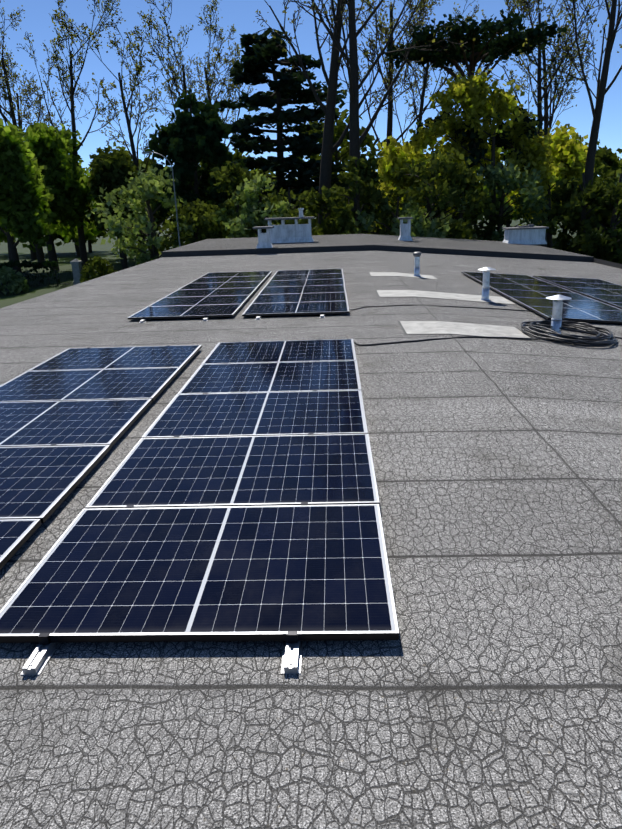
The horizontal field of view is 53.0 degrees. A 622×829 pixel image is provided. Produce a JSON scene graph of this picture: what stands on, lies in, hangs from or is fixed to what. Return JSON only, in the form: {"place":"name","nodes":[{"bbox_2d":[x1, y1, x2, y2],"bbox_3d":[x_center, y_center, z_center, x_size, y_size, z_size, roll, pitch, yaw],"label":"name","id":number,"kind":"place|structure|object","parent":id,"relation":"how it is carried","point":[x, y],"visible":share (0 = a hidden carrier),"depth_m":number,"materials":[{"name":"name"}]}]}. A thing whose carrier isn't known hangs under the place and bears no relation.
{"place":"outdoors","nodes":[
{"label":"outdoors","id":0,"kind":"place"},
{"bbox_2d":[70,259,81,284],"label":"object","id":1,"kind":"structure","parent":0,"point":[76,266],"depth_m":51.59,"materials":[{"name":"metal"}]},
{"bbox_2d":[0,214,601,307],"bbox_3d":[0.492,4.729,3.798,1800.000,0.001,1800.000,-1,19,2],"label":"ground","id":2,"kind":"structure","parent":0,"point":[66,254],"depth_m":81.19,"materials":[{"name":"green plant"}]},
{"bbox_2d":[0,230,10,260],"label":"tree","id":3,"kind":"object","parent":2,"relation":"on","point":[2,236],"depth_m":78.91,"materials":[{"name":"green plant"}]},
{"bbox_2d":[0,266,30,295],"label":"flowering shrub","id":4,"kind":"object","parent":2,"relation":"on","point":[8,274],"visible":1,"depth_m":47.18,"materials":[{"name":"green plant"}]},
{"bbox_2d":[0,259,59,284],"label":"hedge fence","id":5,"kind":"object","parent":2,"relation":"on","point":[47,264],"visible":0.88,"depth_m":51.71,"materials":[{"name":"green plant"}]},
{"bbox_2d":[0,119,61,275],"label":"tree","id":6,"kind":"object","parent":2,"relation":"on","point":[23,215],"visible":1,"depth_m":52.24,"materials":[{"name":"green plant"}]},
{"bbox_2d":[0,47,61,259],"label":"bare tree","id":7,"kind":"object","parent":2,"relation":"on","point":[33,256],"visible":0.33,"depth_m":77.02,"materials":[{"name":"brown plant"}]},
{"bbox_2d":[0,1,70,266],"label":"bare tree","id":8,"kind":"object","parent":2,"relation":"on","point":[39,251],"visible":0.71,"depth_m":65.42,"materials":[{"name":"brown plant"}]},
{"bbox_2d":[5,269,71,289],"bbox_3d":[-32.078,-9.500,47.397,26.202,1.350,0.092,-9,20,-20],"label":"park fence","id":9,"kind":"object","parent":2,"relation":"on","point":[47,278],"visible":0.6,"depth_m":51.25,"materials":[{"name":"black metal"}]},
{"bbox_2d":[43,222,65,246],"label":"wood","id":10,"kind":"object","parent":2,"relation":"on","point":[60,242],"depth_m":91.79,"materials":[{"name":"green plant"}]},
{"bbox_2d":[20,122,97,270],"bbox_3d":[-27.241,-22.018,63.691,12.036,14.349,13.186,-1,19,2],"label":"tree","id":11,"kind":"object","parent":2,"relation":"on","point":[53,150],"visible":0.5,"depth_m":60.53,"materials":[{"name":"green plant"}]},
{"bbox_2d":[0,0,122,268],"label":"bare tree","id":12,"kind":"object","parent":2,"relation":"on","point":[81,235],"visible":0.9,"depth_m":62.52,"materials":[{"name":"brown plant"}]},
{"bbox_2d":[51,162,101,256],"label":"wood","id":13,"kind":"object","parent":2,"relation":"on","point":[89,229],"visible":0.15,"depth_m":82.89,"materials":[{"name":"green plant"}]},
{"bbox_2d":[55,225,107,252],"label":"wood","id":14,"kind":"object","parent":2,"relation":"on","point":[90,242],"visible":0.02,"depth_m":93.21,"materials":[{"name":"green plant"}]},
{"bbox_2d":[79,256,116,282],"bbox_3d":[-16.477,-11.053,48.697,3.250,2.692,3.222,-1,19,2],"label":"shrub","id":15,"kind":"object","parent":2,"relation":"on","point":[98,264],"visible":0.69,"depth_m":48.10,"materials":[{"name":"green plant"}]},
{"bbox_2d":[84,142,132,263],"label":"tree","id":16,"kind":"object","parent":2,"relation":"on","point":[122,151],"visible":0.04,"depth_m":68.33,"materials":[{"name":"green plant"}]},
{"bbox_2d":[50,9,174,257],"bbox_3d":[-17.428,-27.364,62.756,11.404,24.439,9.265,-1,19,2],"label":"bare tree","id":17,"kind":"object","parent":2,"relation":"on","point":[138,70],"visible":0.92,"depth_m":61.79,"materials":[{"name":"brown plant"}]},
{"bbox_2d":[87,147,159,269],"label":"tree","id":18,"kind":"object","parent":2,"relation":"on","point":[109,172],"visible":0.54,"depth_m":54.64,"materials":[{"name":"green plant"}]},
{"bbox_2d":[85,164,197,265],"bbox_3d":[-12.195,-13.999,46.781,7.678,8.966,7.639,-1,19,2],"label":"tree","id":19,"kind":"object","parent":2,"relation":"on","point":[149,186],"visible":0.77,"depth_m":45.28,"materials":[{"name":"green plant"}]},
{"bbox_2d":[131,217,166,247],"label":"wood","id":20,"kind":"object","parent":2,"relation":"on","point":[162,224],"visible":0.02,"depth_m":93.06,"materials":[{"name":"green plant"}]},
{"bbox_2d":[131,157,169,251],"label":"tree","id":21,"kind":"object","parent":2,"relation":"on","point":[155,215],"visible":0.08,"depth_m":78.53,"materials":[{"name":"green plant"}]},
{"bbox_2d":[142,151,180,246],"bbox_3d":[-10.170,-13.242,43.499,2.036,9.440,0.260,-1,19,2],"label":"street lamp","id":22,"kind":"object","parent":2,"relation":"on","point":[148,152],"visible":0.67,"depth_m":42.82,"materials":[{"name":"silver metal"}]},
{"bbox_2d":[148,198,221,252],"bbox_3d":[-8.451,-13.099,47.655,6.388,6.523,6.077,7,21,26],"label":"shrub","id":23,"kind":"object","parent":2,"relation":"on","point":[195,210],"visible":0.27,"depth_m":46.27,"materials":[{"name":"green plant"}]},
{"bbox_2d":[131,0,240,115],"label":"bare tree","id":24,"kind":"object","parent":2,"relation":"on","point":[175,76],"visible":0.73,"depth_m":63.45,"materials":[{"name":"brown plant"}]},
{"bbox_2d":[145,89,247,243],"bbox_3d":[-9.905,-19.994,54.422,9.192,15.260,8.967,-1,19,2],"label":"evergreen tree","id":25,"kind":"object","parent":2,"relation":"on","point":[188,142],"visible":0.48,"depth_m":52.34,"materials":[{"name":"green plant"}]},
{"bbox_2d":[147,0,256,199],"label":"bare tree","id":26,"kind":"object","parent":2,"relation":"on","point":[215,30],"visible":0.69,"depth_m":71.74,"materials":[{"name":"brown plant"}]},
{"bbox_2d":[180,148,250,199],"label":"tree","id":27,"kind":"object","parent":2,"relation":"on","point":[237,155],"visible":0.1,"depth_m":79.11,"materials":[{"name":"green plant"}]},
{"bbox_2d":[200,161,268,240],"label":"tree","id":28,"kind":"object","parent":2,"relation":"on","point":[232,184],"visible":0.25,"depth_m":44.43,"materials":[{"name":"green plant"}]},
{"bbox_2d":[213,171,309,237],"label":"tree","id":29,"kind":"object","parent":2,"relation":"on","point":[250,190],"visible":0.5,"depth_m":41.22,"materials":[{"name":"green plant"}]},
{"bbox_2d":[256,168,276,190],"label":"wood","id":30,"kind":"object","parent":2,"relation":"on","point":[270,174],"visible":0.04,"depth_m":85.63,"materials":[{"name":"green plant"}]},
{"bbox_2d":[211,27,349,220],"bbox_3d":[-3.247,-27.502,64.842,14.479,22.388,14.057,8,21,28],"label":"cedar tree","id":31,"kind":"object","parent":2,"relation":"on","point":[259,59],"visible":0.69,"depth_m":61.72,"materials":[{"name":"green plant"}]},
{"bbox_2d":[245,186,330,236],"bbox_3d":[-1.527,-12.209,43.517,7.085,6.946,7.332,16,25,42],"label":"shrub","id":32,"kind":"object","parent":2,"relation":"on","point":[319,202],"visible":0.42,"depth_m":41.75,"materials":[{"name":"green plant"}]},
{"bbox_2d":[249,0,399,223],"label":"oak tree","id":33,"kind":"object","parent":2,"relation":"on","point":[329,149],"visible":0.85,"depth_m":48.10,"materials":[{"name":"plant"}]},
{"bbox_2d":[295,108,385,223],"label":"tree","id":34,"kind":"object","parent":2,"relation":"on","point":[341,154],"visible":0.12,"depth_m":72.02,"materials":[{"name":"green plant"}]},
{"bbox_2d":[315,155,394,234],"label":"tree","id":35,"kind":"object","parent":2,"relation":"on","point":[359,174],"visible":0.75,"depth_m":40.93,"materials":[{"name":"green plant"}]},
{"bbox_2d":[361,184,379,233],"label":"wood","id":36,"kind":"object","parent":2,"relation":"on","point":[362,226],"depth_m":86.21,"materials":[{"name":"green plant"}]},
{"bbox_2d":[283,0,474,224],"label":"oak tree","id":37,"kind":"object","parent":2,"relation":"on","point":[355,138],"visible":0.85,"depth_m":45.70,"materials":[{"name":"plant"}]},
{"bbox_2d":[326,0,462,229],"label":"oak tree","id":38,"kind":"object","parent":2,"relation":"on","point":[390,67],"visible":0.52,"depth_m":54.79,"materials":[{"name":"plant"}]},
{"bbox_2d":[336,196,461,237],"bbox_3d":[6.572,-11.476,41.855,7.413,6.135,7.727,-15,22,-33],"label":"shrub","id":39,"kind":"object","parent":2,"relation":"on","point":[419,223],"visible":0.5,"depth_m":40.82,"materials":[{"name":"green plant"}]},
{"bbox_2d":[371,135,430,231],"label":"maple tree","id":40,"kind":"object","parent":2,"relation":"on","point":[394,154],"visible":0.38,"depth_m":49.54,"materials":[{"name":"green plant"}]},
{"bbox_2d":[369,0,478,144],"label":"bare tree","id":41,"kind":"object","parent":2,"relation":"on","point":[425,82],"visible":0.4,"depth_m":69.64,"materials":[{"name":"brown plant"}]},
{"bbox_2d":[366,147,495,239],"bbox_3d":[7.488,-13.127,42.087,7.532,8.987,7.734,-10,20,-23],"label":"shrub","id":42,"kind":"object","parent":2,"relation":"on","point":[451,169],"visible":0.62,"depth_m":40.59,"materials":[{"name":"green plant"}]},
{"bbox_2d":[422,167,512,240],"bbox_3d":[11.311,-14.708,47.847,6.103,8.049,7.362,-14,22,-32],"label":"shrub","id":43,"kind":"object","parent":2,"relation":"on","point":[487,231],"visible":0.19,"depth_m":46.85,"materials":[{"name":"green plant"}]},
{"bbox_2d":[381,9,566,227],"bbox_3d":[13.045,-22.049,52.725,14.161,18.720,14.122,-1,19,2],"label":"pine tree","id":44,"kind":"object","parent":2,"relation":"on","point":[490,48],"visible":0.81,"depth_m":47.85,"materials":[{"name":"green plant"}]},
{"bbox_2d":[402,68,564,226],"bbox_3d":[12.755,-18.769,49.116,11.863,14.811,11.097,-19,25,-41],"label":"maple tree","id":45,"kind":"object","parent":2,"relation":"on","point":[476,101],"visible":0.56,"depth_m":47.49,"materials":[{"name":"green plant"}]},
{"bbox_2d":[452,160,556,240],"bbox_3d":[14.467,-14.868,47.406,7.894,8.413,7.995,-1,19,2],"label":"shrub","id":46,"kind":"object","parent":2,"relation":"on","point":[502,179],"visible":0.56,"depth_m":45.23,"materials":[{"name":"green plant"}]},
{"bbox_2d":[465,127,584,226],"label":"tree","id":47,"kind":"object","parent":2,"relation":"on","point":[499,151],"visible":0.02,"depth_m":73.73,"materials":[{"name":"green plant"}]},
{"bbox_2d":[479,0,589,246],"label":"bare tree","id":48,"kind":"object","parent":2,"relation":"on","point":[546,97],"visible":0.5,"depth_m":62.34,"materials":[{"name":"brown plant"}]},
{"bbox_2d":[505,120,595,247],"bbox_3d":[19.463,-18.428,52.417,7.239,11.603,7.428,-12,21,-28],"label":"maple tree","id":49,"kind":"object","parent":2,"relation":"on","point":[570,154],"visible":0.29,"depth_m":50.28,"materials":[{"name":"green plant"}]},
{"bbox_2d":[505,0,611,246],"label":"bare tree","id":50,"kind":"object","parent":2,"relation":"on","point":[540,96],"visible":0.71,"depth_m":58.75,"materials":[{"name":"brown plant"}]},
{"bbox_2d":[519,0,621,251],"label":"bare tree","id":51,"kind":"object","parent":2,"relation":"on","point":[602,89],"visible":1,"depth_m":46.40,"materials":[{"name":"brown plant"}]},
{"bbox_2d":[522,139,621,230],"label":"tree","id":52,"kind":"object","parent":2,"relation":"on","point":[599,166],"visible":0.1,"depth_m":76.09,"materials":[{"name":"green plant"}]},
{"bbox_2d":[540,173,621,256],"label":"shrub","id":53,"kind":"object","parent":2,"relation":"on","point":[557,212],"visible":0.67,"depth_m":41.96,"materials":[{"name":"green plant"}]},
{"bbox_2d":[559,173,621,263],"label":"shrub","id":54,"kind":"object","parent":2,"relation":"on","point":[603,248],"visible":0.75,"depth_m":40.18,"materials":[{"name":"green plant"}]},
{"bbox_2d":[577,142,621,181],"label":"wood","id":55,"kind":"object","parent":2,"relation":"on","point":[609,158],"visible":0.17,"depth_m":83.96,"materials":[{"name":"green plant"}]},
{"bbox_2d":[587,173,621,258],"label":"shrub","id":56,"kind":"object","parent":2,"relation":"on","point":[598,207],"visible":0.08,"depth_m":45.74,"materials":[{"name":"green plant"}]},
{"bbox_2d":[610,148,621,168],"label":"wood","id":57,"kind":"object","parent":2,"relation":"on","point":[619,150],"visible":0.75,"depth_m":83.41,"materials":[{"name":"green plant"}]},
{"bbox_2d":[0,0,621,180],"label":"sky","id":58,"kind":"structure","parent":0,"point":[37,21],"materials":[{"name":"blue"}]},
{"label":"building walls","id":59,"kind":"object","parent":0,"visible":0},
{"bbox_2d":[0,234,621,828],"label":"roof","id":60,"kind":"structure","parent":59,"relation":"on","point":[484,692],"depth_m":2.59,"materials":[{"name":"grey asphalt"}]},
{"bbox_2d":[0,519,40,569],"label":"solar panel","id":61,"kind":"object","parent":60,"relation":"on","point":[15,535],"visible":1,"depth_m":3.39,"materials":[{"name":"blue glass"}]},
{"bbox_2d":[0,445,109,522],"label":"solar panel","id":62,"kind":"object","parent":60,"relation":"on","point":[41,483],"visible":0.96,"depth_m":4.14,"materials":[{"name":"blue glass"}]},
{"bbox_2d":[0,399,151,447],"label":"solar panel","id":63,"kind":"object","parent":60,"relation":"on","point":[70,423],"visible":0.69,"depth_m":5.19,"materials":[{"name":"blue glass"}]},
{"bbox_2d":[0,367,180,401],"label":"solar panel","id":64,"kind":"object","parent":60,"relation":"on","point":[98,384],"visible":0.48,"depth_m":6.27,"materials":[{"name":"blue glass"}]},
{"bbox_2d":[28,345,201,370],"bbox_3d":[-2.263,-0.658,7.434,1.723,0.072,1.424,-1,19,2],"label":"solar panel","id":65,"kind":"object","parent":60,"relation":"on","point":[166,356],"visible":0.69,"depth_m":7.35,"materials":[{"name":"blue glass"}]},
{"bbox_2d":[128,304,242,322],"bbox_3d":[-2.101,-1.720,10.571,1.723,0.072,1.286,-1,19,2],"label":"solar panel","id":66,"kind":"object","parent":60,"relation":"on","point":[188,311],"visible":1,"depth_m":10.47,"materials":[{"name":"blue glass"}]},
{"bbox_2d":[147,295,250,306],"bbox_3d":[-2.065,-2.092,11.671,1.724,0.072,1.262,-1,19,2],"label":"solar panel","id":67,"kind":"object","parent":60,"relation":"on","point":[202,300],"visible":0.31,"depth_m":11.69,"materials":[{"name":"blue glass"}]},
{"bbox_2d":[0,504,398,674],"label":"solar panel","id":68,"kind":"object","parent":60,"relation":"on","point":[293,577],"visible":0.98,"depth_m":2.90,"materials":[{"name":"blue glass"}]},
{"bbox_2d":[165,287,256,296],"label":"solar panel","id":69,"kind":"object","parent":60,"relation":"on","point":[213,292],"visible":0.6,"depth_m":12.79,"materials":[{"name":"blue glass"}]},
{"bbox_2d":[178,281,262,289],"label":"solar panel","id":70,"kind":"object","parent":60,"relation":"on","point":[248,284],"visible":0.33,"depth_m":13.88,"materials":[{"name":"blue glass"}]},
{"bbox_2d":[190,276,267,282],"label":"solar panel","id":71,"kind":"object","parent":60,"relation":"on","point":[230,279],"visible":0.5,"depth_m":14.98,"materials":[{"name":"blue glass"}]},
{"bbox_2d":[85,434,379,508],"bbox_3d":[-0.449,0.395,4.115,1.723,0.072,1.266,-1,19,2],"label":"solar panel","id":72,"kind":"object","parent":60,"relation":"on","point":[326,469],"visible":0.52,"depth_m":4.05,"materials":[{"name":"blue glass"}]},
{"bbox_2d":[199,271,271,277],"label":"solar panel","id":73,"kind":"object","parent":60,"relation":"on","point":[236,274],"visible":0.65,"depth_m":16.06,"materials":[{"name":"blue glass"}]},
{"bbox_2d":[142,390,367,437],"bbox_3d":[-0.415,0.025,5.208,1.722,0.072,1.266,-1,19,2],"label":"solar panel","id":74,"kind":"object","parent":60,"relation":"on","point":[265,413],"visible":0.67,"depth_m":5.17,"materials":[{"name":"blue glass"}]},
{"bbox_2d":[253,226,273,247],"bbox_3d":[-1.786,-6.763,23.807,0.740,0.780,0.740,-1,19,2],"label":"chimney","id":75,"kind":"object","parent":60,"relation":"on","point":[264,241],"visible":0.98,"depth_m":23.63,"materials":[{"name":"concrete"}]},
{"bbox_2d":[178,360,360,393],"bbox_3d":[-0.376,-0.344,6.300,1.722,0.072,1.263,-1,19,2],"label":"solar panel","id":76,"kind":"object","parent":60,"relation":"on","point":[276,377],"visible":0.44,"depth_m":6.28,"materials":[{"name":"blue glass"}]},
{"bbox_2d":[202,339,355,363],"bbox_3d":[-0.340,-0.739,7.468,1.724,0.072,1.424,-1,19,2],"label":"solar panel","id":77,"kind":"object","parent":60,"relation":"on","point":[284,351],"visible":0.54,"depth_m":7.38,"materials":[{"name":"blue glass"}]},
{"bbox_2d":[264,208,313,242],"bbox_3d":[-0.900,-8.041,26.566,2.060,1.380,0.960,-1,19,2],"label":"chimney","id":78,"kind":"object","parent":60,"relation":"on","point":[296,232],"visible":0.94,"depth_m":26.32,"materials":[{"name":"concrete"}]},
{"bbox_2d":[242,301,348,319],"bbox_3d":[-0.231,-1.760,10.491,1.724,0.072,1.281,-1,19,2],"label":"solar panel","id":79,"kind":"object","parent":60,"relation":"on","point":[258,310],"visible":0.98,"depth_m":10.39,"materials":[{"name":"blue glass"}]},
{"bbox_2d":[251,292,347,303],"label":"solar panel","id":80,"kind":"object","parent":60,"relation":"on","point":[301,297],"visible":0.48,"depth_m":11.61,"materials":[{"name":"blue glass"}]},
{"bbox_2d":[258,285,345,294],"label":"solar panel","id":81,"kind":"object","parent":60,"relation":"on","point":[304,289],"visible":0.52,"depth_m":12.71,"materials":[{"name":"blue glass"}]},
{"bbox_2d":[265,279,344,286],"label":"solar panel","id":82,"kind":"object","parent":60,"relation":"on","point":[313,282],"visible":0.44,"depth_m":13.80,"materials":[{"name":"blue glass"}]},
{"bbox_2d":[269,273,343,280],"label":"solar panel","id":83,"kind":"object","parent":60,"relation":"on","point":[307,276],"visible":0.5,"depth_m":14.89,"materials":[{"name":"blue glass"}]},
{"bbox_2d":[274,269,342,274],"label":"solar panel","id":84,"kind":"object","parent":60,"relation":"on","point":[314,271],"visible":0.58,"depth_m":15.99,"materials":[{"name":"blue glass"}]},
{"bbox_2d":[368,272,438,279],"bbox_3d":[2.243,-3.414,15.361,1.930,0.085,0.864,4,20,18],"label":"patch","id":85,"kind":"object","parent":60,"relation":"on","point":[398,274],"visible":0.8,"depth_m":15.33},
{"bbox_2d":[413,252,420,276],"bbox_3d":[2.569,-3.630,15.118,0.479,0.604,0.481,-5,19,-8],"label":"vent pipe","id":86,"kind":"object","parent":85,"relation":"on","point":[416,255],"visible":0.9,"depth_m":15.07,"materials":[{"name":"metal"}]},
{"bbox_2d":[398,217,412,240],"bbox_3d":[4.138,-8.148,27.416,0.620,0.980,0.620,-1,19,2],"label":"chimney","id":87,"kind":"object","parent":60,"relation":"on","point":[405,231],"visible":1,"depth_m":27.25,"materials":[{"name":"concrete"}]},
{"bbox_2d":[349,305,532,311],"bbox_3d":[2.322,-1.800,10.602,3.582,0.235,0.550,-4,19,-6],"label":"cable","id":88,"kind":"object","parent":60,"relation":"on","point":[442,306],"visible":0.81,"depth_m":10.66,"materials":[{"name":"black rubber"}]},
{"bbox_2d":[375,290,517,304],"bbox_3d":[2.531,-2.265,12.032,2.718,0.157,0.995,2,19,12],"label":"patch","id":89,"kind":"object","parent":60,"relation":"on","point":[430,294],"visible":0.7,"depth_m":11.98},
{"bbox_2d":[477,267,495,301],"bbox_3d":[3.251,-2.416,11.598,0.479,0.639,0.481,-5,19,-8],"label":"vent pipe","id":90,"kind":"object","parent":89,"relation":"on","point":[485,286],"visible":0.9,"depth_m":11.55,"materials":[{"name":"metal"}]},
{"bbox_2d":[353,336,547,345],"bbox_3d":[1.790,-0.970,8.056,2.629,0.149,0.211,-4,19,-7],"label":"cable","id":91,"kind":"object","parent":60,"relation":"on","point":[445,338],"visible":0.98,"depth_m":8.04,"materials":[{"name":"black rubber"}]},
{"bbox_2d":[397,321,535,340],"bbox_3d":[2.130,-1.181,8.763,1.846,0.099,1.012,1,19,9],"label":"patch","id":92,"kind":"object","parent":60,"relation":"on","point":[432,328],"visible":0.9,"depth_m":8.72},
{"bbox_2d":[461,272,539,279],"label":"solar panel","id":93,"kind":"object","parent":60,"relation":"on","point":[492,275],"visible":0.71,"depth_m":15.69,"materials":[{"name":"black glass"}]},
{"bbox_2d":[471,276,555,285],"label":"solar panel","id":94,"kind":"object","parent":60,"relation":"on","point":[514,281],"visible":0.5,"depth_m":14.59,"materials":[{"name":"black glass"}]},
{"bbox_2d":[502,224,548,244],"bbox_3d":[10.293,-8.688,30.087,1.900,0.910,1.100,-1,19,2],"label":"chimney","id":95,"kind":"object","parent":60,"relation":"on","point":[530,234],"visible":0.98,"depth_m":29.70,"materials":[{"name":"concrete"}]},
{"bbox_2d":[481,282,574,292],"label":"solar panel","id":96,"kind":"object","parent":60,"relation":"on","point":[493,286],"visible":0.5,"depth_m":13.49,"materials":[{"name":"black glass"}]},
{"bbox_2d":[494,289,596,300],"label":"solar panel","id":97,"kind":"object","parent":60,"relation":"on","point":[507,293],"visible":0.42,"depth_m":12.48,"materials":[{"name":"black glass"}]},
{"bbox_2d":[546,295,571,335],"bbox_3d":[3.391,-1.359,8.603,0.479,0.579,0.481,-5,19,-8],"label":"vent pipe","id":98,"kind":"object","parent":60,"relation":"on","point":[556,320],"visible":0.79,"depth_m":8.55,"materials":[{"name":"metal"}]},
{"bbox_2d":[509,296,621,310],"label":"solar panel","id":99,"kind":"object","parent":60,"relation":"on","point":[545,302],"visible":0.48,"depth_m":11.32,"materials":[{"name":"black glass"}]},
{"bbox_2d":[521,320,621,346],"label":"cable coil","id":100,"kind":"object","parent":60,"relation":"on","point":[536,328],"visible":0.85,"depth_m":8.38,"materials":[{"name":"black rubber"}]},
{"bbox_2d":[527,306,621,323],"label":"solar panel","id":101,"kind":"object","parent":60,"relation":"on","point":[588,315],"visible":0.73,"depth_m":10.19,"materials":[{"name":"blue glass"}]},
{"bbox_2d":[533,275,617,284],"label":"solar panel","id":102,"kind":"object","parent":60,"relation":"on","point":[565,279],"visible":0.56,"depth_m":15.67,"materials":[{"name":"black glass"}]},
{"bbox_2d":[547,281,621,289],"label":"solar panel","id":103,"kind":"object","parent":60,"relation":"on","point":[562,284],"visible":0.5,"depth_m":14.62,"materials":[{"name":"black glass"}]},
{"bbox_2d":[564,287,621,295],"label":"solar panel","id":104,"kind":"object","parent":60,"relation":"on","point":[581,291],"visible":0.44,"depth_m":13.54,"materials":[{"name":"black glass"}]},
{"bbox_2d":[584,294,621,302],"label":"solar panel","id":105,"kind":"object","parent":60,"relation":"on","point":[608,298],"visible":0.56,"depth_m":12.49,"materials":[{"name":"blue glass"}]},
{"bbox_2d":[606,302,621,308],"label":"solar panel","id":106,"kind":"object","parent":60,"relation":"on","point":[617,305],"visible":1,"depth_m":11.63,"materials":[{"name":"blue glass"}]}
]}

